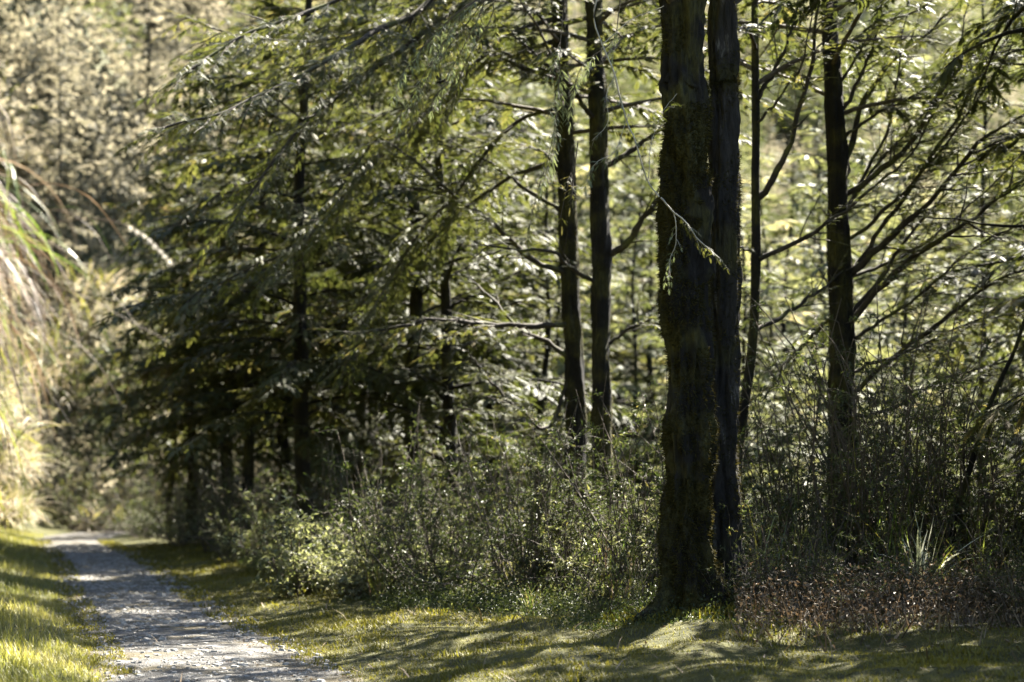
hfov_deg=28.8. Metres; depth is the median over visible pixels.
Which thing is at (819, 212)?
valley tree
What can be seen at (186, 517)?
shrub
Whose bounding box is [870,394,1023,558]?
tall shrub
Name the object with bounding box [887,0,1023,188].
tall conifer
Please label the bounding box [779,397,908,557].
tall shrub
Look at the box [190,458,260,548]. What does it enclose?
tall shrub
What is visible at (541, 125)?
slope tree
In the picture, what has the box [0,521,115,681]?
grass
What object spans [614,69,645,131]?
slope tree
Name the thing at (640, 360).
valley tree
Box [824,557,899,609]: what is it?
shrub
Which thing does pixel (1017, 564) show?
shrub
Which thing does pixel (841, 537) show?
shrub
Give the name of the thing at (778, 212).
slope tree
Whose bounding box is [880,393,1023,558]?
tall shrub
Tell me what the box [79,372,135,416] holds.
grass mound
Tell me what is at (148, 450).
conifer
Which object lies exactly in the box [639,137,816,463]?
valley tree
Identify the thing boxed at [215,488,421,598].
pale bush
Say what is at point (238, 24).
valley tree
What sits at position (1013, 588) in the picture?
shrub
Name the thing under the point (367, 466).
conifer
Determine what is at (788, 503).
tall shrub
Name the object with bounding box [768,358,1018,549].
tall shrub
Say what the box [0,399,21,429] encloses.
grass mound
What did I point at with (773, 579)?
shrub
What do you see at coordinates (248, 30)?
slope tree
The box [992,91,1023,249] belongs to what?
slope tree
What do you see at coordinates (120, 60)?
distant woods
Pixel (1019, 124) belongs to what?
slope tree
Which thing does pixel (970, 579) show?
shrub
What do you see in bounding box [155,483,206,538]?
shrub
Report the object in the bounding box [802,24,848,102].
slope tree
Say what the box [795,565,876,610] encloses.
shrub
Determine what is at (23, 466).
grass mound
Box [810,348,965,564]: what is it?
tall shrub
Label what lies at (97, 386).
grass mound
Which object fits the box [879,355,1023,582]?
tall shrub
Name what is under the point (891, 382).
tall shrub
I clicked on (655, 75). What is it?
slope tree
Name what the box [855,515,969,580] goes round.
reed tuft
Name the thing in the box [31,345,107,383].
grass mound
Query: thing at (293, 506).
shrub
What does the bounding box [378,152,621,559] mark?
conifer
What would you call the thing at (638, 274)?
conifer
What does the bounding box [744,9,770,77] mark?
slope tree
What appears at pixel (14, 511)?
grass mound
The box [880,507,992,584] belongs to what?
reed tuft
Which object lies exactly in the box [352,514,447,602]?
shrub
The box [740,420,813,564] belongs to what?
shrub
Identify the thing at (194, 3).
slope tree
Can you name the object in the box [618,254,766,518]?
valley tree
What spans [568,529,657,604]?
grass clump
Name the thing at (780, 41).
slope tree
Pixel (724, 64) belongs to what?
mossy tree
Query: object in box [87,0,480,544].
conifer
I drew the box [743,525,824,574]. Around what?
shrub
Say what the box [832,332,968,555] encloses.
tall shrub
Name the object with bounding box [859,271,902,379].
valley tree
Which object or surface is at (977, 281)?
valley tree
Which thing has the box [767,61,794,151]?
slope tree
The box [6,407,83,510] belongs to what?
shrub
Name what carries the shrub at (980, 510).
on the ground at (50, 526)
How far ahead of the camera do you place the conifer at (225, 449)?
43.67 m
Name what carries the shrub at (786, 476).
on the ground at (50, 526)
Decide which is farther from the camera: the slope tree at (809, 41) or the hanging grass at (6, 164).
the slope tree at (809, 41)
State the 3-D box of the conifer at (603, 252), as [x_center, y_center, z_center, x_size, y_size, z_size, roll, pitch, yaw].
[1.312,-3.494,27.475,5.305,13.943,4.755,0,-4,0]
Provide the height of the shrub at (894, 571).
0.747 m
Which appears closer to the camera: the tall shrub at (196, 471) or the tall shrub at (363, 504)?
the tall shrub at (363, 504)
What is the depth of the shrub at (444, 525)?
25.63 m
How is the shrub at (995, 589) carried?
on the ground at (50, 526)
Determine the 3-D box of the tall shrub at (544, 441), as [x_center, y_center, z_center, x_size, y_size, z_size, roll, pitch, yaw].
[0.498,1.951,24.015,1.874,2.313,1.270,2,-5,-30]
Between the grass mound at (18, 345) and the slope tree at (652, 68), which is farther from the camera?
the slope tree at (652, 68)
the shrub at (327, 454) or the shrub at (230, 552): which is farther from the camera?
the shrub at (230, 552)
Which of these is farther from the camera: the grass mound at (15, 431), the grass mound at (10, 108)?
the grass mound at (10, 108)
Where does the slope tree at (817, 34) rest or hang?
on the ground at (50, 526)
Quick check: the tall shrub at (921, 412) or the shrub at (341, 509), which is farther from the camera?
the shrub at (341, 509)
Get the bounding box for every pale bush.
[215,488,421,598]
[288,531,418,600]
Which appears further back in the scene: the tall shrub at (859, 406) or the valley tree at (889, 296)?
the valley tree at (889, 296)
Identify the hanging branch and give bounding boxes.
[387,0,620,247]
[580,0,728,293]
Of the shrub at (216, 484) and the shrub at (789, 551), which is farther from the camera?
the shrub at (216, 484)
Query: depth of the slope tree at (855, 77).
146.64 m
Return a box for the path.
[37,531,363,681]
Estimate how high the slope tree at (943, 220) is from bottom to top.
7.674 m
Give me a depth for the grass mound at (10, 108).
74.08 m
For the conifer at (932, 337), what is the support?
on the ground at (50, 526)
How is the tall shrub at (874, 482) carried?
on the ground at (50, 526)
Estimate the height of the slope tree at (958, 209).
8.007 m
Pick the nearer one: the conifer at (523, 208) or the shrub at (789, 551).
the shrub at (789, 551)
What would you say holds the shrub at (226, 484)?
on the ground at (50, 526)
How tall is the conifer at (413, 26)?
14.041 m
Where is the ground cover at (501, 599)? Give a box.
[225,533,1019,627]
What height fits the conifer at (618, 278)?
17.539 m
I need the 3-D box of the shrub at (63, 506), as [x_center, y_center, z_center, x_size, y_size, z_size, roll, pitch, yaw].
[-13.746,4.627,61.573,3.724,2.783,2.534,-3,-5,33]
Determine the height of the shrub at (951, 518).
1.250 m
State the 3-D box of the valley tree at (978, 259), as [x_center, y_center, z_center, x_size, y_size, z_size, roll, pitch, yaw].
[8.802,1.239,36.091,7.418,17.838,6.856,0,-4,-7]
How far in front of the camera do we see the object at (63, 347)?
68.04 m
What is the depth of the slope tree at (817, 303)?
103.92 m
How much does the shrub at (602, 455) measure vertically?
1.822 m
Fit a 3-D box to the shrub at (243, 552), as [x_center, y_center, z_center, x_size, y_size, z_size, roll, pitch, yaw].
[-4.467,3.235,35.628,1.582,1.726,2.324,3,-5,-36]
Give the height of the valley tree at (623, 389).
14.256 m
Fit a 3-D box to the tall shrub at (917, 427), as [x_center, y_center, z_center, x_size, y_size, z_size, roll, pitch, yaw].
[4.554,1.488,21.703,1.808,3.222,2.668,-1,-4,20]
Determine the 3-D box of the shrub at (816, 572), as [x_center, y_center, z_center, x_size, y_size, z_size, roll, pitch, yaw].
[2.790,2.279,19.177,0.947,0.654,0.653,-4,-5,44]
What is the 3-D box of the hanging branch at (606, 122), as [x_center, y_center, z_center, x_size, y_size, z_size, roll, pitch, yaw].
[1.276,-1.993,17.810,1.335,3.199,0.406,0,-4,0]
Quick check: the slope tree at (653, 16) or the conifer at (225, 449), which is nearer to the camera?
the conifer at (225, 449)
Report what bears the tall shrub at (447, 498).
on the ground at (50, 526)
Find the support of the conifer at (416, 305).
on the ground at (50, 526)
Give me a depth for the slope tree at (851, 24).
164.79 m
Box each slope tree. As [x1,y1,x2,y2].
[8,7,107,325]
[73,0,115,39]
[86,0,191,124]
[155,0,213,72]
[170,0,246,193]
[212,0,267,107]
[221,0,246,28]
[231,0,280,101]
[275,1,304,63]
[294,0,318,105]
[452,10,493,143]
[476,2,510,116]
[482,66,524,143]
[486,81,514,206]
[506,96,548,181]
[529,117,550,193]
[531,0,572,61]
[535,27,588,118]
[568,0,585,51]
[585,1,616,72]
[587,151,631,244]
[603,0,620,46]
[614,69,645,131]
[619,6,655,104]
[622,128,656,227]
[633,40,660,114]
[633,85,661,172]
[634,154,658,282]
[636,4,650,60]
[641,7,659,43]
[642,44,661,129]
[739,43,765,184]
[739,102,761,175]
[739,107,750,173]
[740,83,762,156]
[740,197,750,276]
[741,224,776,363]
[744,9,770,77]
[745,175,776,266]
[749,113,790,189]
[759,38,784,115]
[760,144,797,240]
[764,177,797,282]
[766,4,795,65]
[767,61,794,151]
[778,216,816,328]
[790,1,821,86]
[793,140,814,236]
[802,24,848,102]
[802,237,826,422]
[807,14,821,82]
[810,108,849,177]
[841,4,862,82]
[843,45,880,150]
[847,114,873,217]
[850,28,884,125]
[851,217,890,299]
[858,56,883,146]
[863,112,887,195]
[873,83,905,215]
[914,120,948,173]
[916,47,965,141]
[929,196,966,251]
[935,205,977,304]
[947,125,994,195]
[948,125,977,211]
[952,72,981,145]
[962,129,994,193]
[964,137,1013,251]
[980,81,1018,184]
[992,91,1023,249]
[997,174,1023,214]
[1009,93,1023,210]
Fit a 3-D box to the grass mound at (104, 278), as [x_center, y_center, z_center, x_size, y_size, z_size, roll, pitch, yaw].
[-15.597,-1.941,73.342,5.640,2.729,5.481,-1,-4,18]
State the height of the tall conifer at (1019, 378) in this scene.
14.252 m
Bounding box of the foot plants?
[547,549,829,632]
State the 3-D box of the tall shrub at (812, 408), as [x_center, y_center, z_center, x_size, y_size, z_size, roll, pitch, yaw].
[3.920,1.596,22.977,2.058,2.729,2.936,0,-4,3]
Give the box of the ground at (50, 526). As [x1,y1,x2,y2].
[0,0,1023,681]
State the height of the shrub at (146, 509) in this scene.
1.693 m
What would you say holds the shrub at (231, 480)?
on the ground at (50, 526)
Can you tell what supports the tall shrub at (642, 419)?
on the ground at (50, 526)
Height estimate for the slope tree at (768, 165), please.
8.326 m
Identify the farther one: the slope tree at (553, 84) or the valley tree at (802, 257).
the slope tree at (553, 84)
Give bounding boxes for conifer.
[65,128,228,538]
[72,64,276,540]
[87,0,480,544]
[94,18,329,527]
[110,0,373,546]
[113,0,762,573]
[147,0,386,538]
[210,0,484,531]
[234,0,466,530]
[244,0,618,539]
[265,0,483,517]
[325,0,635,555]
[370,59,526,519]
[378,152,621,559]
[379,64,590,526]
[420,0,793,570]
[426,120,626,558]
[460,77,666,524]
[551,129,662,465]
[584,135,755,570]
[585,0,1023,551]
[615,215,802,518]
[617,187,826,551]
[648,0,964,486]
[739,156,897,520]
[752,177,884,492]
[758,0,1023,227]
[813,241,927,473]
[817,206,1017,484]
[860,247,1023,538]
[871,44,1023,465]
[874,98,1023,467]
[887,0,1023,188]
[900,260,988,539]
[912,191,1023,556]
[923,248,1023,534]
[954,229,1023,485]
[958,0,1003,12]
[960,177,1023,464]
[992,405,1023,436]
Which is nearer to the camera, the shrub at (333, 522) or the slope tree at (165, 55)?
the shrub at (333, 522)
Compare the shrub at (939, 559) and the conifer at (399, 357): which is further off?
the conifer at (399, 357)
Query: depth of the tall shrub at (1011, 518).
21.70 m
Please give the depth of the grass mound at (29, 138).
73.94 m
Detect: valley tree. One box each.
[187,0,333,232]
[256,0,455,515]
[281,0,402,462]
[347,132,533,546]
[384,35,511,462]
[455,35,668,561]
[463,0,628,486]
[503,117,664,541]
[510,57,644,444]
[517,113,666,533]
[546,147,753,560]
[610,145,666,482]
[613,265,770,548]
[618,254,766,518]
[623,323,773,571]
[636,198,827,549]
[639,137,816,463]
[651,153,866,553]
[739,50,972,561]
[741,177,885,519]
[748,113,897,499]
[758,4,1021,503]
[781,84,1018,555]
[804,158,915,491]
[808,0,1023,566]
[856,189,1008,498]
[857,183,1010,539]
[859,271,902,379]
[921,252,1003,386]
[927,241,1023,544]
[942,224,1023,507]
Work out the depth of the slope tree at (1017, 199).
147.04 m
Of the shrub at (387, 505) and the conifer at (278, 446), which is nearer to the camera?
the shrub at (387, 505)
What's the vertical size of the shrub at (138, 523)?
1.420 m
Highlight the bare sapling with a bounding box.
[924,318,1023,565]
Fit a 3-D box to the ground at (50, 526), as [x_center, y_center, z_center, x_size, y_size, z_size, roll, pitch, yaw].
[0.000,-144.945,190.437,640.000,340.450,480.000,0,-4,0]
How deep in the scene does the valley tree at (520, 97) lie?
71.47 m
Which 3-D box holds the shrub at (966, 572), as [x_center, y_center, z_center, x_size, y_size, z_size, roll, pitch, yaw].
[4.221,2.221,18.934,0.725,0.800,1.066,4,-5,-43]
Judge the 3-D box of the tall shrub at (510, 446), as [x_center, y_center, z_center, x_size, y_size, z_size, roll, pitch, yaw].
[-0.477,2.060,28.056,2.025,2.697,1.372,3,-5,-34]
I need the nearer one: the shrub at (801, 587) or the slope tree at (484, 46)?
the shrub at (801, 587)
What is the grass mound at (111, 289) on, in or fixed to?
on the ground at (50, 526)
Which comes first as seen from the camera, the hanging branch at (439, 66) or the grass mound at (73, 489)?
the hanging branch at (439, 66)
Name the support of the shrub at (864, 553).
on the ground at (50, 526)
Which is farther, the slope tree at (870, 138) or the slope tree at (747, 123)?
the slope tree at (870, 138)
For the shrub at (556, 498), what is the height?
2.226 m
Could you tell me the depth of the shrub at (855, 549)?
21.09 m
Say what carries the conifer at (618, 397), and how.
on the ground at (50, 526)
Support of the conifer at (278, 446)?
on the ground at (50, 526)
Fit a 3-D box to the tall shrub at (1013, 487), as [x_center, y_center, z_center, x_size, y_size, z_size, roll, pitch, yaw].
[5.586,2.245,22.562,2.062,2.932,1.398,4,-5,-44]
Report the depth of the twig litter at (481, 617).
18.07 m
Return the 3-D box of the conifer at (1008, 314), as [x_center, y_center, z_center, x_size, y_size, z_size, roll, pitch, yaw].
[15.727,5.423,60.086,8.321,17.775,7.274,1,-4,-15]
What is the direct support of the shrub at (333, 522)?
on the ground at (50, 526)
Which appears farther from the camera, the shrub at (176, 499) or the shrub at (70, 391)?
the shrub at (70, 391)
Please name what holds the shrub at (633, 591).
on the ground at (50, 526)
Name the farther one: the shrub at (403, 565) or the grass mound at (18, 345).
the grass mound at (18, 345)
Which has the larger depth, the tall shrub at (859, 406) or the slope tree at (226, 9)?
the slope tree at (226, 9)
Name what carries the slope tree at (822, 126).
on the ground at (50, 526)
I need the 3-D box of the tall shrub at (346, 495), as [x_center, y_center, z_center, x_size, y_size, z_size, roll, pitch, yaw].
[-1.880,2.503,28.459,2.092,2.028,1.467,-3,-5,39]
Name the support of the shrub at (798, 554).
on the ground at (50, 526)
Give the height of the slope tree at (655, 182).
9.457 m
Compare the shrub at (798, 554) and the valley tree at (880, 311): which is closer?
the shrub at (798, 554)
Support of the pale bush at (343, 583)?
on the ground at (50, 526)
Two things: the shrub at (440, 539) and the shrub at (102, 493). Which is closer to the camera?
the shrub at (440, 539)
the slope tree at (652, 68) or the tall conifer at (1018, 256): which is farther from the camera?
the slope tree at (652, 68)
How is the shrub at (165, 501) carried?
on the ground at (50, 526)
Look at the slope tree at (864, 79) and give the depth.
155.25 m
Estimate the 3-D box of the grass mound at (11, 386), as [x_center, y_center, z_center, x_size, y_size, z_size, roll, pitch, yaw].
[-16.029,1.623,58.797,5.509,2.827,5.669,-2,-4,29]
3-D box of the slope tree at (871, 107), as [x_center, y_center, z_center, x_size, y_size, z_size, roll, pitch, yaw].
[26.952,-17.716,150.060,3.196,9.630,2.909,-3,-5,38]
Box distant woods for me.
[0,0,1023,527]
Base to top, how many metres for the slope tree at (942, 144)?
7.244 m
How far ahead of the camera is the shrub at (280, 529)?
33.95 m
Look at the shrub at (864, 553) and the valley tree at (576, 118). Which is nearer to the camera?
the shrub at (864, 553)
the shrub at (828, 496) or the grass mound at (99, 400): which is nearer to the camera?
the shrub at (828, 496)
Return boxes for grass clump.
[353,539,397,600]
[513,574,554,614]
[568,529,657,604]
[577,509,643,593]
[742,483,852,580]
[743,510,831,582]
[764,519,865,580]
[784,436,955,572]
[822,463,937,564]
[935,521,1022,584]
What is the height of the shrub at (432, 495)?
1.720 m
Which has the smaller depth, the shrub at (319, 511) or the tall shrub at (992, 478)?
the tall shrub at (992, 478)
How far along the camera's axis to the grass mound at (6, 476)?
52.26 m
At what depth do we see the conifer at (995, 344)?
43.87 m
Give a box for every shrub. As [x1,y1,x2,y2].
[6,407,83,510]
[29,445,139,531]
[59,484,144,532]
[78,478,166,525]
[94,451,174,536]
[95,433,211,524]
[101,476,153,533]
[102,500,150,539]
[104,485,182,538]
[111,489,174,539]
[112,476,166,538]
[124,483,222,546]
[129,484,176,538]
[129,490,196,546]
[135,501,185,540]
[142,473,215,540]
[146,505,203,542]
[150,480,236,544]
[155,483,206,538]
[156,449,241,543]
[159,438,267,523]
[166,491,196,543]
[174,484,292,562]
[179,457,240,551]
[181,468,274,556]
[182,489,233,552]
[184,451,293,547]
[188,457,242,556]
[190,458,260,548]
[197,475,295,561]
[197,476,276,564]
[204,462,321,562]
[205,478,257,546]
[209,502,284,557]
[218,451,279,552]
[233,481,292,546]
[254,503,341,555]
[264,468,332,553]
[272,466,455,578]
[274,467,396,545]
[275,483,367,556]
[282,495,421,573]
[291,481,412,564]
[300,445,374,572]
[301,449,423,562]
[304,401,424,571]
[307,494,395,567]
[313,421,479,594]
[315,455,438,544]
[322,442,443,570]
[322,533,410,595]
[331,447,496,570]
[338,506,493,599]
[340,497,432,569]
[347,397,518,583]
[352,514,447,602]
[354,455,425,578]
[359,447,522,594]
[367,441,484,599]
[370,487,511,591]
[378,437,492,563]
[386,492,515,578]
[386,494,484,592]
[389,476,470,583]
[394,461,559,581]
[399,420,590,571]
[404,503,601,600]
[407,390,552,560]
[415,457,480,572]
[421,449,509,580]
[432,422,584,575]
[443,397,592,593]
[463,485,636,602]
[472,415,628,592]
[477,405,633,589]
[482,392,664,600]
[490,451,604,593]
[495,415,618,575]
[497,425,620,592]
[499,473,577,570]
[504,448,659,591]
[505,448,583,595]
[509,480,662,598]
[513,463,612,581]
[516,438,658,596]
[520,473,630,574]
[526,384,762,594]
[534,379,663,593]
[539,446,664,572]
[549,436,651,580]
[549,442,661,596]
[550,550,651,613]
[553,483,659,587]
[565,450,664,566]
[574,452,664,583]
[583,365,776,587]
[583,531,650,577]
[608,398,829,569]
[608,488,660,590]
[609,467,837,579]
[617,566,657,608]
[623,345,850,564]
[630,544,660,602]
[699,552,757,602]
[715,493,798,600]
[723,528,783,589]
[725,564,788,601]
[738,432,883,569]
[739,264,995,545]
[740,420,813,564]
[742,458,837,568]
[742,471,822,559]
[742,523,832,578]
[743,408,868,550]
[743,476,825,553]
[743,508,859,598]
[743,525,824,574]
[744,461,865,578]
[749,352,923,564]
[753,564,787,596]
[760,313,904,572]
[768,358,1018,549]
[768,361,955,568]
[768,544,854,602]
[773,533,869,595]
[776,286,946,563]
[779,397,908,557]
[779,569,824,604]
[781,471,949,578]
[782,541,822,598]
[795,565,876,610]
[796,478,923,556]
[802,513,851,589]
[807,505,946,576]
[809,369,927,571]
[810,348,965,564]
[811,514,928,579]
[817,379,985,559]
[818,526,929,580]
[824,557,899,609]
[825,397,955,571]
[826,556,887,597]
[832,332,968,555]
[835,361,1023,567]
[837,537,955,611]
[845,336,1019,567]
[848,491,943,588]
[850,431,1001,563]
[861,460,1008,581]
[863,487,947,530]
[869,518,989,575]
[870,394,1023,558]
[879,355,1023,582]
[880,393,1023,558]
[884,402,1023,575]
[884,485,1014,574]
[884,498,1018,577]
[888,435,1023,569]
[888,532,997,605]
[895,527,977,570]
[896,395,1020,576]
[906,538,954,582]
[907,441,1023,584]
[913,465,1023,577]
[925,408,1023,561]
[932,421,1023,586]
[943,508,1023,626]
[947,378,1023,571]
[947,559,993,595]
[949,560,1019,610]
[969,535,1023,613]
[993,455,1023,579]
[996,545,1023,587]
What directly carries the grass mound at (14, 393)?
on the ground at (50, 526)
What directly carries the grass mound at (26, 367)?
on the ground at (50, 526)
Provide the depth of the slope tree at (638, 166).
115.78 m
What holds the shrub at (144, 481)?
on the ground at (50, 526)
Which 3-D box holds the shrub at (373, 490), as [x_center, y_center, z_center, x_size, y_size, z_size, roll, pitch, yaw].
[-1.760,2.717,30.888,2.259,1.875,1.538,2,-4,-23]
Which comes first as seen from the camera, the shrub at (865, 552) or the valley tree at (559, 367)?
the shrub at (865, 552)
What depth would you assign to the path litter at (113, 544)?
23.61 m
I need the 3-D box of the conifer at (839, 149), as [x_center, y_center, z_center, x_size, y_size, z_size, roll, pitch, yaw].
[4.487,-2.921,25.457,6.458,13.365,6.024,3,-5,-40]
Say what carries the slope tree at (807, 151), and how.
on the ground at (50, 526)
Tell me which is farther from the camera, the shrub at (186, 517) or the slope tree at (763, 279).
the slope tree at (763, 279)
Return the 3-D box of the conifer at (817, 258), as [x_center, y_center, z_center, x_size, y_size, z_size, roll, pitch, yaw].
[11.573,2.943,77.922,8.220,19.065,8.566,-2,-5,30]
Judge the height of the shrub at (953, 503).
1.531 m
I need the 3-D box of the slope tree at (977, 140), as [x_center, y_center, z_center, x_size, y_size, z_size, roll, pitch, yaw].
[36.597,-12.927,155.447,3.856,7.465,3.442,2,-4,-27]
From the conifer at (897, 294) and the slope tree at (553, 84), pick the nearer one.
the conifer at (897, 294)
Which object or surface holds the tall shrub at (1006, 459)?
on the ground at (50, 526)
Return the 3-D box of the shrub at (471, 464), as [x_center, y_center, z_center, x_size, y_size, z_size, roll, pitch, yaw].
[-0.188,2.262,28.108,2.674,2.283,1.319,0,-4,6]
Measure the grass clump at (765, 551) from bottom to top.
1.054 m
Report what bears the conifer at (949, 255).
on the ground at (50, 526)
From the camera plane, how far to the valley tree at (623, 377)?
52.70 m
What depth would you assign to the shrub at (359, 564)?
25.27 m
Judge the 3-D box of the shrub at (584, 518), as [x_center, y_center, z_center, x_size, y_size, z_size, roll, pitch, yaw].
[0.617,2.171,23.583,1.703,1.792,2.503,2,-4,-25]
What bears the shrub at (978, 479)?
on the ground at (50, 526)
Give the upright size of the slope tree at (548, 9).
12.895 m
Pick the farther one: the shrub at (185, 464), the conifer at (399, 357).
the conifer at (399, 357)
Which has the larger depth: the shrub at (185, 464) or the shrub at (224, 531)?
the shrub at (185, 464)
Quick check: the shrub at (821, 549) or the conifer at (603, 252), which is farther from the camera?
the conifer at (603, 252)
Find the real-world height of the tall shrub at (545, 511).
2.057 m
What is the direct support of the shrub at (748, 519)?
on the ground at (50, 526)
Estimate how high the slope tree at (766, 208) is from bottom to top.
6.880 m
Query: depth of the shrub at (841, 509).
22.14 m
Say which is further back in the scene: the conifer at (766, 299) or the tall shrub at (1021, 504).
the conifer at (766, 299)
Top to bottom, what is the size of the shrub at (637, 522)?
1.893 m
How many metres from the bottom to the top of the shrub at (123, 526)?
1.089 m
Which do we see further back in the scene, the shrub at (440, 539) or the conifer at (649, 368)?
the conifer at (649, 368)
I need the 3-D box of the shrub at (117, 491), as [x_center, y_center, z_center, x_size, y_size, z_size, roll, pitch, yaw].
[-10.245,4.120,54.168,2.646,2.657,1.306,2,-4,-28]
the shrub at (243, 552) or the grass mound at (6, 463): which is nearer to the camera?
the shrub at (243, 552)
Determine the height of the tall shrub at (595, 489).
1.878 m
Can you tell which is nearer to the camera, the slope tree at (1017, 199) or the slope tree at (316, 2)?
the slope tree at (316, 2)
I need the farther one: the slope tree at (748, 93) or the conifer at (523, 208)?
the slope tree at (748, 93)
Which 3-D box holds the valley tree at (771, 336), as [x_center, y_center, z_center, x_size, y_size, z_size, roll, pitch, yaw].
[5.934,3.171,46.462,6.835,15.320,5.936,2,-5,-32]
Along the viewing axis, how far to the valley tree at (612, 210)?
72.97 m
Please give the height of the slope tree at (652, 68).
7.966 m
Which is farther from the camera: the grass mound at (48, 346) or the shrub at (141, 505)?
the grass mound at (48, 346)
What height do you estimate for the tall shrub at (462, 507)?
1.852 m
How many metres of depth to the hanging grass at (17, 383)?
11.82 m
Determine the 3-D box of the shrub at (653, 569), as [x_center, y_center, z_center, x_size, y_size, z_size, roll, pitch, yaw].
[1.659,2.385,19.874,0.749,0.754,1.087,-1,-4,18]
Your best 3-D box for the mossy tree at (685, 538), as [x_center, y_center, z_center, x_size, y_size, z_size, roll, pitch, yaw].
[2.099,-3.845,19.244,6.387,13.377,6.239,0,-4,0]
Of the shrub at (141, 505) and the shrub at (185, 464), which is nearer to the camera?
the shrub at (185, 464)
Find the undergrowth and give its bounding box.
[728,532,1023,662]
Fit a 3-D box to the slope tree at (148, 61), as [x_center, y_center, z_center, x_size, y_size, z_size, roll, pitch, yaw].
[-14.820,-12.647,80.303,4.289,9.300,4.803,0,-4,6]
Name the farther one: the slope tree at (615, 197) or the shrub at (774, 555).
the slope tree at (615, 197)
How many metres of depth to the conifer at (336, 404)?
48.14 m
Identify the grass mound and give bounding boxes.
[0,60,44,128]
[0,109,84,182]
[0,124,35,189]
[0,330,74,403]
[0,355,57,431]
[0,360,80,474]
[0,364,42,412]
[0,365,37,417]
[0,393,45,469]
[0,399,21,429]
[0,418,64,491]
[0,436,44,485]
[0,449,39,492]
[0,472,58,527]
[0,473,63,532]
[2,116,61,159]
[2,333,47,363]
[4,414,59,482]
[5,323,86,378]
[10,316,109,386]
[16,332,85,366]
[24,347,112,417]
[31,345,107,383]
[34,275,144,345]
[44,254,158,310]
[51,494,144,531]
[55,469,128,521]
[65,366,104,397]
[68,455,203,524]
[76,452,175,506]
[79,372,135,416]
[83,269,139,311]
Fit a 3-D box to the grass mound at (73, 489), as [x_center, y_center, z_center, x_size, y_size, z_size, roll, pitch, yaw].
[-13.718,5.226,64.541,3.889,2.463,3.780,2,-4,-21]
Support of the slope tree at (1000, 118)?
on the ground at (50, 526)
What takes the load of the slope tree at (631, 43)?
on the ground at (50, 526)
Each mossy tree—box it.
[631,0,733,624]
[706,0,764,599]
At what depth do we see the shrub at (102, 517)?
60.64 m
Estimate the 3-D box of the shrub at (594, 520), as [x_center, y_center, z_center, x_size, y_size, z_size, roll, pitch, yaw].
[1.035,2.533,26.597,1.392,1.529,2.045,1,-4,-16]
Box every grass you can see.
[0,107,62,389]
[0,159,125,471]
[0,209,172,404]
[0,284,67,511]
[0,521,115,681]
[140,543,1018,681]
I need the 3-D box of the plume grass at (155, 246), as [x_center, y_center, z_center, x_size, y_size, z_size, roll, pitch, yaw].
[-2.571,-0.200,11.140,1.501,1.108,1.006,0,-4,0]
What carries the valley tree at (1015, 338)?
on the ground at (50, 526)
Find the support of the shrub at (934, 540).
on the ground at (50, 526)
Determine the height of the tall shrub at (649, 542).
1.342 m
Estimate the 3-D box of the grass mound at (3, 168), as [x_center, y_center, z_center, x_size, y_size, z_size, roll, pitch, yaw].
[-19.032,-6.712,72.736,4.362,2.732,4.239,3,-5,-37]
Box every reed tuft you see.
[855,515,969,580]
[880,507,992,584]
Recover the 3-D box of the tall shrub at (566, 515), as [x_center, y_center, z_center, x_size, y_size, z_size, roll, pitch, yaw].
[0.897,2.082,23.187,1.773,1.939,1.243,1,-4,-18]
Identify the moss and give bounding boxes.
[125,537,1023,681]
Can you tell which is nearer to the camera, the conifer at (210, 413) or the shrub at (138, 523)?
the conifer at (210, 413)
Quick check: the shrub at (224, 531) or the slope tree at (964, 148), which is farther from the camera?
the slope tree at (964, 148)
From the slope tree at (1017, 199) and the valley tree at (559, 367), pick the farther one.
the slope tree at (1017, 199)
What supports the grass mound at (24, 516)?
on the ground at (50, 526)
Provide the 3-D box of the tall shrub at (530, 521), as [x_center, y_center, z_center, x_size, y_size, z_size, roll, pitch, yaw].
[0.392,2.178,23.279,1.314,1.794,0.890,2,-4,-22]
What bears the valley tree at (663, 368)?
on the ground at (50, 526)
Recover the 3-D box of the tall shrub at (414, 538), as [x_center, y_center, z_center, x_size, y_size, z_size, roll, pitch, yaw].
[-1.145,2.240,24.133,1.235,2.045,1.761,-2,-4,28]
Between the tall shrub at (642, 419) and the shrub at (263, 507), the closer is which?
the tall shrub at (642, 419)
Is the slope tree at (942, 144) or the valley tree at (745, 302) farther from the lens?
the slope tree at (942, 144)
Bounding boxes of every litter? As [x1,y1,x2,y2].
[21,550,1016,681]
[30,539,408,681]
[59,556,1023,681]
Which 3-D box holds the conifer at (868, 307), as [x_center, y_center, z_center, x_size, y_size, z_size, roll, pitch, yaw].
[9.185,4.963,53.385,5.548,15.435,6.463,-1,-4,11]
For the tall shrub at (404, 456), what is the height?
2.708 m
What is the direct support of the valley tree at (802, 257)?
on the ground at (50, 526)
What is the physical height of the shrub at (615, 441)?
2.516 m
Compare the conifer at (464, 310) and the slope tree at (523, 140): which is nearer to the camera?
the conifer at (464, 310)
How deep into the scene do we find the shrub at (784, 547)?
21.29 m
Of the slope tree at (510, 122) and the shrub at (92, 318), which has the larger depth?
the slope tree at (510, 122)
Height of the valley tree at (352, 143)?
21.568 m

